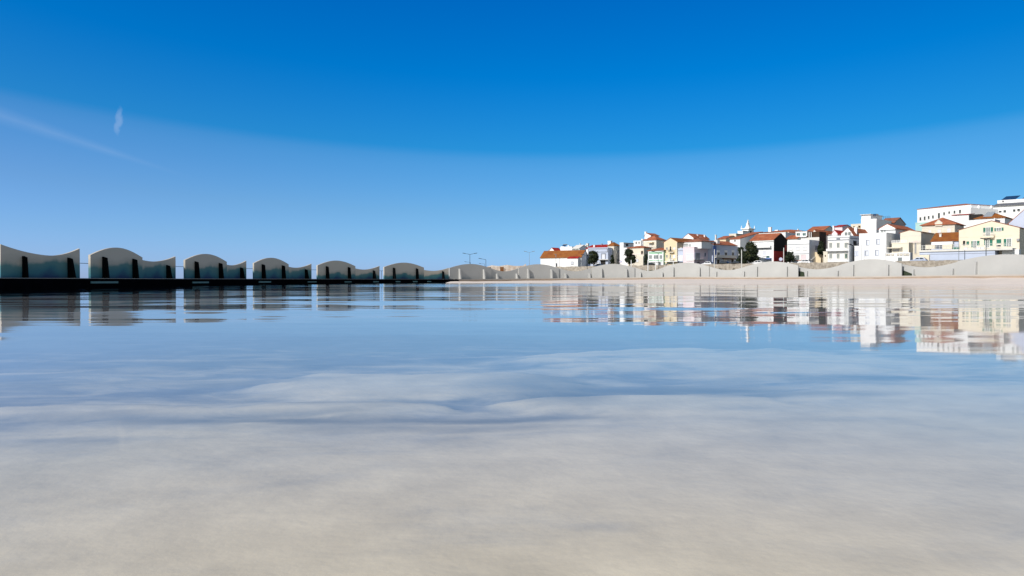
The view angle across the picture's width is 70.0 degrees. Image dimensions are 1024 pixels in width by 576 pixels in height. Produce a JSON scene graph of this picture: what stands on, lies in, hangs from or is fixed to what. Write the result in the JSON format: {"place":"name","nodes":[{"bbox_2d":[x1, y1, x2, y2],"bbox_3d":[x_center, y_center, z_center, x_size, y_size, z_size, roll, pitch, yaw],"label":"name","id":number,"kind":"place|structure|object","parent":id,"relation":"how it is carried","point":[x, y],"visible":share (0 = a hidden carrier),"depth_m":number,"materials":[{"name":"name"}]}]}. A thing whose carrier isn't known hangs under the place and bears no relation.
{"place":"outdoors","nodes":[
{"label":"outdoors","id":0,"kind":"place"},
{"bbox_2d":[35,278,162,278],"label":"promenade floor","id":1,"kind":"structure","parent":0,"point":[98,278],"depth_m":49.37,"materials":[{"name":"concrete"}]},
{"bbox_2d":[0,244,79,277],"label":"dipped wall panel","id":2,"kind":"structure","parent":1,"relation":"on","point":[15,263],"depth_m":45.27,"materials":[{"name":"concrete"}]},
{"bbox_2d":[88,248,142,277],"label":"arched wall panel","id":3,"kind":"structure","parent":1,"relation":"on","point":[114,263],"depth_m":52.09,"materials":[{"name":"concrete"}]},
{"bbox_2d":[143,257,175,278],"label":"dipped wall panel","id":4,"kind":"structure","parent":1,"relation":"on","point":[165,269],"depth_m":59.36,"materials":[{"name":"concrete"}]},
{"bbox_2d":[183,254,226,278],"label":"arched wall panel","id":5,"kind":"structure","parent":1,"relation":"on","point":[204,266],"depth_m":64.58,"materials":[{"name":"concrete"}]},
{"bbox_2d":[0,278,451,288],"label":"quay wall","id":6,"kind":"structure","parent":1,"relation":"attached to","point":[19,283],"depth_m":56.84,"materials":[{"name":"black stone"}]},
{"bbox_2d":[227,261,245,278],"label":"dipped wall panel","id":7,"kind":"structure","parent":1,"relation":"on","point":[237,271],"depth_m":71.81,"materials":[{"name":"concrete"}]},
{"bbox_2d":[253,258,288,278],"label":"arched wall panel","id":8,"kind":"structure","parent":1,"relation":"on","point":[270,268],"depth_m":76.07,"materials":[{"name":"concrete"}]},
{"bbox_2d":[289,264,311,278],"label":"dipped wall panel","id":9,"kind":"structure","parent":1,"relation":"on","point":[304,272],"depth_m":82.94,"materials":[{"name":"concrete"}]},
{"bbox_2d":[316,261,354,278],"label":"arched wall panel","id":10,"kind":"structure","parent":1,"relation":"on","point":[335,270],"depth_m":87.24,"materials":[{"name":"concrete"}]},
{"bbox_2d":[355,266,379,278],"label":"dipped wall panel","id":11,"kind":"structure","parent":1,"relation":"on","point":[372,273],"depth_m":93.80,"materials":[{"name":"concrete"}]},
{"bbox_2d":[424,268,448,278],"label":"dipped wall panel","id":12,"kind":"structure","parent":1,"relation":"on","point":[442,274],"depth_m":103.22,"materials":[{"name":"concrete"}]},
{"bbox_2d":[383,263,423,278],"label":"arched wall panel","id":13,"kind":"structure","parent":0,"point":[403,271],"depth_m":97.77,"materials":[{"name":"concrete"}]},
{"bbox_2d":[0,367,1023,575],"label":"sea bed","id":14,"kind":"object","parent":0,"point":[566,471],"visible":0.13,"depth_m":2.59,"materials":[{"name":"beige sand"}]},
{"bbox_2d":[0,283,1023,387],"bbox_3d":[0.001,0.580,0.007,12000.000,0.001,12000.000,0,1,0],"label":"water","id":15,"kind":"structure","parent":0,"point":[969,333],"depth_m":8.40,"materials":[{"name":"blue liquid"}]},
{"bbox_2d":[0,0,1023,278],"label":"sky","id":16,"kind":"structure","parent":0,"point":[363,134],"materials":[{"name":"blue"}]},
{"bbox_2d":[447,278,1023,283],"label":"beach","id":17,"kind":"structure","parent":0,"point":[889,281],"depth_m":85.39,"materials":[{"name":"beige sand"}]},
{"bbox_2d":[458,274,1023,279],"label":"promenade floor","id":18,"kind":"structure","parent":0,"point":[756,277],"depth_m":104.22,"materials":[{"name":"beige stone"}]},
{"bbox_2d":[449,264,490,278],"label":"arched wall panel","id":19,"kind":"structure","parent":18,"relation":"on","point":[469,271],"depth_m":106.64,"materials":[{"name":"concrete"}]},
{"bbox_2d":[491,268,518,278],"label":"dipped wall panel","id":20,"kind":"structure","parent":18,"relation":"on","point":[497,274],"depth_m":110.86,"materials":[{"name":"concrete"}]},
{"bbox_2d":[518,264,558,278],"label":"arched wall panel","id":21,"kind":"structure","parent":18,"relation":"on","point":[538,271],"depth_m":113.62,"materials":[{"name":"concrete"}]},
{"bbox_2d":[559,268,590,277],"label":"dipped wall panel","id":22,"kind":"structure","parent":18,"relation":"on","point":[574,274],"depth_m":116.11,"materials":[{"name":"concrete"}]},
{"bbox_2d":[592,264,634,277],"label":"arched wall panel","id":23,"kind":"structure","parent":18,"relation":"on","point":[612,271],"depth_m":116.70,"materials":[{"name":"concrete"}]},
{"bbox_2d":[635,267,663,276],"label":"dipped wall panel","id":24,"kind":"structure","parent":18,"relation":"on","point":[653,273],"depth_m":116.32,"materials":[{"name":"concrete"}]},
{"bbox_2d":[664,263,708,276],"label":"arched wall panel","id":25,"kind":"structure","parent":18,"relation":"on","point":[686,270],"depth_m":113.83,"materials":[{"name":"concrete"}]},
{"bbox_2d":[710,266,746,276],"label":"dipped wall panel","id":26,"kind":"structure","parent":18,"relation":"on","point":[739,272],"depth_m":110.15,"materials":[{"name":"concrete"}]},
{"bbox_2d":[459,276,1023,280],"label":"promenade kerb","id":27,"kind":"structure","parent":18,"relation":"on","point":[769,278],"depth_m":102.32,"materials":[{"name":"beige stone"}]},
{"bbox_2d":[747,261,798,276],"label":"arched wall panel","id":28,"kind":"structure","parent":18,"relation":"on","point":[772,269],"depth_m":105.03,"materials":[{"name":"concrete"}]},
{"bbox_2d":[799,265,840,276],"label":"dipped wall panel","id":29,"kind":"structure","parent":18,"relation":"on","point":[826,272],"depth_m":100.30,"materials":[{"name":"concrete"}]},
{"bbox_2d":[841,259,901,275],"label":"arched wall panel","id":30,"kind":"structure","parent":18,"relation":"on","point":[872,267],"depth_m":94.05,"materials":[{"name":"concrete"}]},
{"bbox_2d":[902,262,956,275],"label":"dipped wall panel","id":31,"kind":"structure","parent":18,"relation":"on","point":[947,269],"depth_m":88.10,"materials":[{"name":"concrete"}]},
{"bbox_2d":[957,254,1023,274],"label":"arched wall panel","id":32,"kind":"structure","parent":18,"relation":"on","point":[1001,264],"depth_m":80.84,"materials":[{"name":"concrete"}]},
{"bbox_2d":[826,235,858,261],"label":"house","id":33,"kind":"structure","parent":0,"point":[839,249],"depth_m":199.88,"materials":[{"name":"white paint"}]},
{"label":"hillside","id":34,"kind":"structure","parent":0,"visible":0},
{"bbox_2d":[487,264,525,270],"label":"ruined wall","id":35,"kind":"structure","parent":34,"relation":"on","point":[505,268],"depth_m":213.94,"materials":[{"name":"beige stone"}]},
{"bbox_2d":[548,248,560,250],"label":"house","id":36,"kind":"structure","parent":34,"relation":"on","point":[554,249],"depth_m":311.49,"materials":[{"name":"white paint"}]},
{"bbox_2d":[540,250,587,266],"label":"house","id":37,"kind":"structure","parent":34,"relation":"on","point":[565,258],"depth_m":271.80,"materials":[{"name":"white paint"}]},
{"bbox_2d":[560,244,572,249],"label":"house","id":38,"kind":"structure","parent":34,"relation":"on","point":[563,247],"depth_m":311.19,"materials":[{"name":"white paint"}]},
{"bbox_2d":[572,245,586,249],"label":"house","id":39,"kind":"structure","parent":34,"relation":"on","point":[579,247],"depth_m":299.37,"materials":[{"name":"white paint"}]},
{"bbox_2d":[585,244,607,253],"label":"house","id":40,"kind":"structure","parent":34,"relation":"on","point":[596,246],"depth_m":290.90,"materials":[{"name":"white paint"}]},
{"bbox_2d":[588,247,611,265],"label":"house","id":41,"kind":"structure","parent":34,"relation":"on","point":[604,254],"depth_m":269.30,"materials":[{"name":"blue paint"}]},
{"bbox_2d":[601,253,605,258],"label":"window","id":42,"kind":"structure","parent":41,"relation":"in","point":[603,255],"depth_m":268.99,"materials":[{"name":"white glass"}]},
{"bbox_2d":[610,255,614,263],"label":"garden tree","id":43,"kind":"object","parent":34,"relation":"on","point":[612,260],"visible":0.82,"depth_m":256.98,"materials":[{"name":"green plant"}]},
{"bbox_2d":[607,241,619,263],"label":"house","id":44,"kind":"structure","parent":34,"relation":"on","point":[614,246],"depth_m":274.09,"materials":[{"name":"beige paint"}]},
{"bbox_2d":[620,242,633,265],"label":"house","id":45,"kind":"structure","parent":34,"relation":"on","point":[623,246],"depth_m":268.29,"materials":[{"name":"white paint"}]},
{"bbox_2d":[633,239,642,245],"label":"house","id":46,"kind":"structure","parent":34,"relation":"on","point":[638,243],"depth_m":284.31,"materials":[{"name":"white paint"}]},
{"bbox_2d":[628,246,651,265],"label":"house","id":47,"kind":"structure","parent":34,"relation":"on","point":[640,252],"depth_m":254.60,"materials":[{"name":"beige paint"}]},
{"bbox_2d":[644,232,658,238],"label":"house","id":48,"kind":"structure","parent":34,"relation":"on","point":[647,235],"depth_m":284.35,"materials":[{"name":"white paint"}]},
{"bbox_2d":[643,235,665,248],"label":"house","id":49,"kind":"structure","parent":34,"relation":"on","point":[654,242],"depth_m":266.25,"materials":[{"name":"beige paint"}]},
{"bbox_2d":[647,248,664,264],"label":"house","id":50,"kind":"structure","parent":34,"relation":"on","point":[658,257],"depth_m":241.68,"materials":[{"name":"green paint"}]},
{"bbox_2d":[648,254,652,259],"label":"window","id":51,"kind":"structure","parent":50,"relation":"in","point":[650,256],"depth_m":243.49,"materials":[{"name":"white glass"}]},
{"bbox_2d":[653,254,658,259],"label":"window","id":52,"kind":"structure","parent":50,"relation":"in","point":[655,256],"depth_m":241.89,"materials":[{"name":"white glass"}]},
{"bbox_2d":[663,238,691,264],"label":"house","id":53,"kind":"structure","parent":34,"relation":"on","point":[672,246],"depth_m":239.06,"materials":[{"name":"yellow paint"}]},
{"bbox_2d":[678,248,682,262],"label":"house","id":54,"kind":"structure","parent":34,"relation":"on","point":[680,254],"depth_m":237.17,"materials":[{"name":"white paint"}]},
{"bbox_2d":[683,233,709,239],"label":"house","id":55,"kind":"structure","parent":34,"relation":"on","point":[691,236],"depth_m":272.19,"materials":[{"name":"white paint"}]},
{"bbox_2d":[683,238,714,263],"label":"house","id":56,"kind":"structure","parent":34,"relation":"on","point":[695,250],"depth_m":232.94,"materials":[{"name":"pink paint"}]},
{"bbox_2d":[686,253,693,259],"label":"window","id":57,"kind":"structure","parent":56,"relation":"in","point":[688,256],"depth_m":231.72,"materials":[{"name":"white paint"}]},
{"bbox_2d":[695,253,699,258],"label":"window","id":58,"kind":"structure","parent":56,"relation":"in","point":[697,255],"depth_m":232.17,"materials":[{"name":"grey glass"}]},
{"bbox_2d":[715,235,734,241],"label":"house","id":59,"kind":"structure","parent":34,"relation":"on","point":[725,238],"depth_m":264.15,"materials":[{"name":"yellow paint"}]},
{"bbox_2d":[736,247,747,263],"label":"garden tree","id":60,"kind":"object","parent":34,"relation":"on","point":[739,256],"visible":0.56,"depth_m":220.86,"materials":[{"name":"green plant"}]},
{"bbox_2d":[738,231,749,233],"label":"church nave","id":61,"kind":"structure","parent":34,"relation":"on","point":[742,232],"depth_m":303.85,"materials":[{"name":"white paint"}]},
{"bbox_2d":[730,232,761,263],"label":"house","id":62,"kind":"structure","parent":34,"relation":"on","point":[741,240],"depth_m":247.76,"materials":[{"name":"white paint"}]},
{"bbox_2d":[741,220,754,232],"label":"church tower","id":63,"kind":"structure","parent":34,"relation":"on","point":[748,228],"depth_m":317.91,"materials":[{"name":"white paint"}]},
{"bbox_2d":[556,260,960,271],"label":"stone retaining wall","id":64,"kind":"structure","parent":34,"relation":"on","point":[816,265],"depth_m":198.30,"materials":[{"name":"beige stone"}]},
{"bbox_2d":[749,233,787,262],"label":"house","id":65,"kind":"structure","parent":34,"relation":"on","point":[770,246],"depth_m":218.74,"materials":[{"name":"white paint"}]},
{"bbox_2d":[759,232,795,237],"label":"house","id":66,"kind":"structure","parent":34,"relation":"on","point":[786,234],"depth_m":242.20,"materials":[{"name":"white paint"}]},
{"bbox_2d":[762,227,810,232],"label":"house","id":67,"kind":"structure","parent":34,"relation":"on","point":[775,231],"depth_m":266.12,"materials":[{"name":"white paint"}]},
{"bbox_2d":[786,235,799,239],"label":"house","id":68,"kind":"structure","parent":34,"relation":"on","point":[792,237],"depth_m":227.13,"materials":[{"name":"orange tile"}]},
{"bbox_2d":[796,231,808,239],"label":"house","id":69,"kind":"structure","parent":34,"relation":"on","point":[802,235],"depth_m":226.35,"materials":[{"name":"white paint"}]},
{"bbox_2d":[797,226,832,231],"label":"house","id":70,"kind":"structure","parent":34,"relation":"on","point":[825,228],"depth_m":270.95,"materials":[{"name":"white paint"}]},
{"bbox_2d":[807,232,825,250],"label":"house","id":71,"kind":"structure","parent":34,"relation":"on","point":[819,236],"depth_m":222.06,"materials":[{"name":"paint"}]},
{"bbox_2d":[815,252,822,262],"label":"yellow garden wall","id":72,"kind":"structure","parent":34,"relation":"on","point":[818,258],"depth_m":210.14,"materials":[{"name":"paint"}]},
{"bbox_2d":[817,241,824,262],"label":"garden tree","id":73,"kind":"object","parent":34,"relation":"on","point":[820,249],"visible":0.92,"depth_m":208.04,"materials":[{"name":"green plant"}]},
{"bbox_2d":[813,229,832,248],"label":"house","id":74,"kind":"structure","parent":34,"relation":"on","point":[827,232],"depth_m":242.97,"materials":[{"name":"white paint"}]},
{"bbox_2d":[823,251,827,262],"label":"gate pillar","id":75,"kind":"structure","parent":34,"relation":"on","point":[825,256],"depth_m":203.30,"materials":[{"name":"beige paint"}]},
{"bbox_2d":[829,230,842,235],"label":"house","id":76,"kind":"structure","parent":34,"relation":"on","point":[836,232],"depth_m":211.85,"materials":[{"name":"white paint"}]},
{"bbox_2d":[833,225,851,230],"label":"house","id":77,"kind":"structure","parent":34,"relation":"on","point":[841,227],"depth_m":242.59,"materials":[{"name":"white paint"}]},
{"bbox_2d":[840,227,867,235],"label":"house","id":78,"kind":"structure","parent":34,"relation":"on","point":[855,231],"depth_m":211.93,"materials":[{"name":"white paint"}]},
{"bbox_2d":[851,224,860,228],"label":"house","id":79,"kind":"structure","parent":34,"relation":"on","point":[856,225],"depth_m":251.54,"materials":[{"name":"beige paint"}]},
{"bbox_2d":[861,214,891,232],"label":"house","id":80,"kind":"structure","parent":34,"relation":"on","point":[872,223],"depth_m":220.49,"materials":[{"name":"white paint"}]},
{"bbox_2d":[884,217,905,225],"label":"house","id":81,"kind":"structure","parent":34,"relation":"on","point":[898,221],"depth_m":231.73,"materials":[{"name":"grey paint"}]},
{"bbox_2d":[878,224,912,241],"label":"house","id":82,"kind":"structure","parent":34,"relation":"on","point":[892,228],"depth_m":204.00,"materials":[{"name":"white paint"}]},
{"bbox_2d":[915,222,927,230],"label":"house","id":83,"kind":"structure","parent":34,"relation":"on","point":[918,227],"depth_m":223.22,"materials":[{"name":"white paint"}]},
{"bbox_2d":[919,218,965,232],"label":"house","id":84,"kind":"structure","parent":34,"relation":"on","point":[942,225],"depth_m":203.38,"materials":[{"name":"beige paint"}]},
{"bbox_2d":[946,227,951,231],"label":"window","id":85,"kind":"structure","parent":84,"relation":"in","point":[948,229],"depth_m":201.52,"materials":[{"name":"beige paint"}]},
{"bbox_2d":[930,232,958,249],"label":"house","id":86,"kind":"structure","parent":34,"relation":"on","point":[938,239],"depth_m":186.19,"materials":[{"name":"tile"}]},
{"bbox_2d":[917,204,997,222],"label":"house","id":87,"kind":"structure","parent":34,"relation":"on","point":[930,214],"depth_m":241.09,"materials":[{"name":"white paint"}]},
{"bbox_2d":[952,213,982,227],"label":"house","id":88,"kind":"structure","parent":34,"relation":"on","point":[961,218],"depth_m":218.27,"materials":[{"name":"white paint"}]},
{"bbox_2d":[966,219,999,226],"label":"house","id":89,"kind":"structure","parent":34,"relation":"on","point":[969,223],"depth_m":193.58,"materials":[{"name":"white paint"}]},
{"bbox_2d":[974,212,1011,223],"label":"house","id":90,"kind":"structure","parent":34,"relation":"on","point":[1001,218],"depth_m":200.27,"materials":[{"name":"white paint"}]},
{"bbox_2d":[993,195,1023,218],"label":"house","id":91,"kind":"structure","parent":34,"relation":"on","point":[1012,207],"depth_m":236.43,"materials":[{"name":"white paint"}]},
{"bbox_2d":[1008,210,1023,227],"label":"house","id":92,"kind":"structure","parent":34,"relation":"on","point":[1018,220],"depth_m":182.59,"materials":[{"name":"white paint"}]},
{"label":"road","id":93,"kind":"structure","parent":0,"visible":0},
{"bbox_2d":[586,250,598,265],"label":"street tree","id":94,"kind":"object","parent":93,"relation":"on","point":[593,258],"visible":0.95,"depth_m":253.59,"materials":[{"name":"green plant"}]},
{"bbox_2d":[624,248,635,265],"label":"street tree","id":95,"kind":"object","parent":93,"relation":"on","point":[628,253],"visible":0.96,"depth_m":242.38,"materials":[{"name":"green plant"}]},
{"bbox_2d":[708,240,737,263],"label":"house","id":96,"kind":"structure","parent":93,"relation":"on","point":[725,251],"depth_m":239.00,"materials":[{"name":"blue paint"}]},
{"bbox_2d":[729,261,742,263],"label":"parked car","id":97,"kind":"object","parent":93,"relation":"on","point":[736,262],"visible":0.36,"depth_m":218.86,"materials":[{"name":"black paint"}]},
{"bbox_2d":[742,241,760,262],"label":"street tree","id":98,"kind":"object","parent":93,"relation":"on","point":[750,255],"visible":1,"depth_m":213.01,"materials":[{"name":"green plant"}]},
{"bbox_2d":[784,251,795,262],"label":"street tree","id":99,"kind":"object","parent":93,"relation":"on","point":[789,257],"visible":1,"depth_m":207.36,"materials":[{"name":"green plant"}]},
{"bbox_2d":[787,240,818,262],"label":"house","id":100,"kind":"structure","parent":93,"relation":"on","point":[801,250],"depth_m":209.92,"materials":[{"name":"white paint"}]},
{"bbox_2d":[797,260,811,262],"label":"parked car","id":101,"kind":"object","parent":93,"relation":"on","point":[807,261],"visible":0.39,"depth_m":201.40,"materials":[{"name":"white paint"}]},
{"bbox_2d":[854,232,898,260],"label":"house","id":102,"kind":"structure","parent":93,"relation":"on","point":[873,245],"depth_m":195.11,"materials":[{"name":"white paint"}]},
{"bbox_2d":[885,230,934,261],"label":"house","id":103,"kind":"structure","parent":93,"relation":"on","point":[907,247],"depth_m":191.96,"materials":[{"name":"beige paint"}]},
{"bbox_2d":[914,243,916,253],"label":"alley door","id":104,"kind":"structure","parent":103,"relation":"in","point":[915,244],"depth_m":192.10,"materials":[{"name":"beige paint"}]},
{"bbox_2d":[909,257,927,260],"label":"parked car","id":105,"kind":"object","parent":93,"relation":"on","point":[920,259],"visible":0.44,"depth_m":181.23,"materials":[{"name":"silver metal"}]},
{"bbox_2d":[919,220,1023,260],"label":"house","id":106,"kind":"structure","parent":93,"relation":"on","point":[1006,238],"depth_m":177.28,"materials":[{"name":"beige paint"}]},
{"bbox_2d":[985,240,989,247],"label":"terrace door","id":107,"kind":"structure","parent":106,"relation":"in","point":[986,241],"depth_m":177.62,"materials":[{"name":"white paint"}]},
{"bbox_2d":[986,227,990,235],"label":"balcony door","id":108,"kind":"structure","parent":106,"relation":"in","point":[988,229],"depth_m":177.45,"materials":[{"name":"white paint"}]},
{"bbox_2d":[995,238,1002,244],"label":"window","id":109,"kind":"structure","parent":106,"relation":"in","point":[997,240],"depth_m":175.85,"materials":[{"name":"green paint"}]},
{"bbox_2d":[1006,238,1011,246],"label":"terrace door","id":110,"kind":"structure","parent":106,"relation":"in","point":[1008,240],"depth_m":174.44,"materials":[{"name":"white paint"}]}
]}

